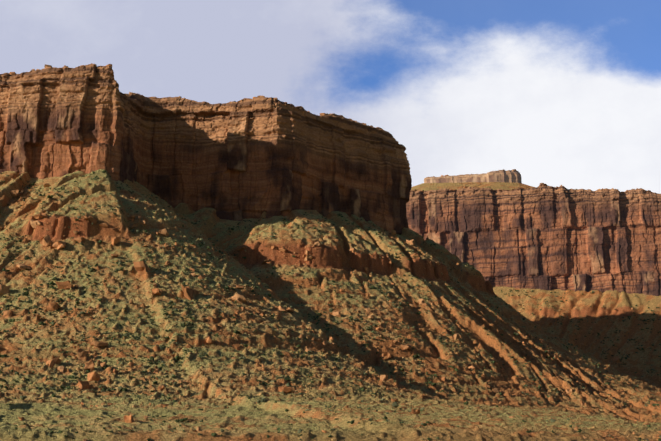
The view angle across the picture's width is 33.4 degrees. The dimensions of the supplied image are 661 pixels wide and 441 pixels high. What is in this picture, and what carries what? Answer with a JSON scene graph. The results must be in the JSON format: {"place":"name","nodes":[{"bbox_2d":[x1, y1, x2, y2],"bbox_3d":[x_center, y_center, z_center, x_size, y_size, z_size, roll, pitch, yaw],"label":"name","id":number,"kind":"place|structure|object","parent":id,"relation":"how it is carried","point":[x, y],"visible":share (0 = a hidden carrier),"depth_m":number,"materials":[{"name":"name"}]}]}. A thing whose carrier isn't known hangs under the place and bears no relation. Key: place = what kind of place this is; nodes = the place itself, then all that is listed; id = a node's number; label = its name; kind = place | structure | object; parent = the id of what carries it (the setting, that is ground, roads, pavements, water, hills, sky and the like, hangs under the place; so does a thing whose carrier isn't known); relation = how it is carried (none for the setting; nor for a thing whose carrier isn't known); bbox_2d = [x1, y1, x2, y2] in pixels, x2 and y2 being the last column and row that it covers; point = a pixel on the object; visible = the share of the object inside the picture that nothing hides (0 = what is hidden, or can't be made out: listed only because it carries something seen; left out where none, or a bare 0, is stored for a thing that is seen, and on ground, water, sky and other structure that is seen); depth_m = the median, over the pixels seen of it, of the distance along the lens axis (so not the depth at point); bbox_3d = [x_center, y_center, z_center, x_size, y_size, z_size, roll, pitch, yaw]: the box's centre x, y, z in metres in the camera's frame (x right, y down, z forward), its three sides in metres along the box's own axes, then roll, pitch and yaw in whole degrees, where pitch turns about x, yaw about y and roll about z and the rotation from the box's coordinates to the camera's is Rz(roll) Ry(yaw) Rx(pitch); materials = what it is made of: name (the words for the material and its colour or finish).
{"place":"outdoors","nodes":[
{"label":"outdoors","id":0,"kind":"place"},
{"bbox_2d":[0,169,660,440],"bbox_3d":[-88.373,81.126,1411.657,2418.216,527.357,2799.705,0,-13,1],"label":"hillside","id":1,"kind":"structure","parent":0,"point":[242,418],"depth_m":772.00,"materials":[{"name":"brown soil"}]},
{"bbox_2d":[0,64,411,234],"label":"mesa cliff","id":2,"kind":"structure","parent":1,"relation":"on","point":[254,158],"depth_m":1021.09,"materials":[{"name":"red stone"}]},
{"bbox_2d":[0,219,618,413],"bbox_3d":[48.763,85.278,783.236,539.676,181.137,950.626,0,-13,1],"label":"boulders","id":3,"kind":"object","parent":1,"relation":"on","point":[141,267],"visible":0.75,"depth_m":758.21,"materials":[{"name":"brown stone"}]},
{"bbox_2d":[7,63,637,191],"bbox_3d":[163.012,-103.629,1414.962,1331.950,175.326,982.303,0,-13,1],"label":"rocks","id":4,"kind":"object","parent":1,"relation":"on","point":[45,66],"depth_m":1043.79,"materials":[{"name":"brown stone"}]},
{"bbox_2d":[0,170,660,440],"bbox_3d":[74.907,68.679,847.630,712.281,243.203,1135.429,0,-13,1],"label":"desert scrub","id":5,"kind":"object","parent":1,"relation":"on","point":[362,389],"visible":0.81,"depth_m":740.48,"materials":[{"name":"green plant"}]},
{"bbox_2d":[0,178,660,440],"bbox_3d":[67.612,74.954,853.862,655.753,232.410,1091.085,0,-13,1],"label":"rocks","id":6,"kind":"object","parent":1,"relation":"on","point":[89,366],"visible":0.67,"depth_m":797.87,"materials":[{"name":"brown stone"}]},
{"bbox_2d":[1,189,659,440],"bbox_3d":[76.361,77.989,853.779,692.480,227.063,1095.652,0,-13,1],"label":"boulders","id":7,"kind":"object","parent":1,"relation":"on","point":[145,416],"visible":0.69,"depth_m":795.83,"materials":[{"name":"brown stone"}]},
{"bbox_2d":[424,170,521,182],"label":"butte","id":8,"kind":"object","parent":1,"relation":"on","point":[514,176],"visible":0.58,"depth_m":1876.70,"materials":[{"name":"stone"}]},
{"bbox_2d":[406,183,660,295],"bbox_3d":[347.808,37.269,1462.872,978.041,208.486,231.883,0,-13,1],"label":"mesa cliff","id":9,"kind":"structure","parent":1,"relation":"on","point":[542,236],"depth_m":1433.01,"materials":[{"name":"red stone"}]},
{"bbox_2d":[0,0,660,193],"label":"sky","id":10,"kind":"structure","parent":0,"point":[566,93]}
]}

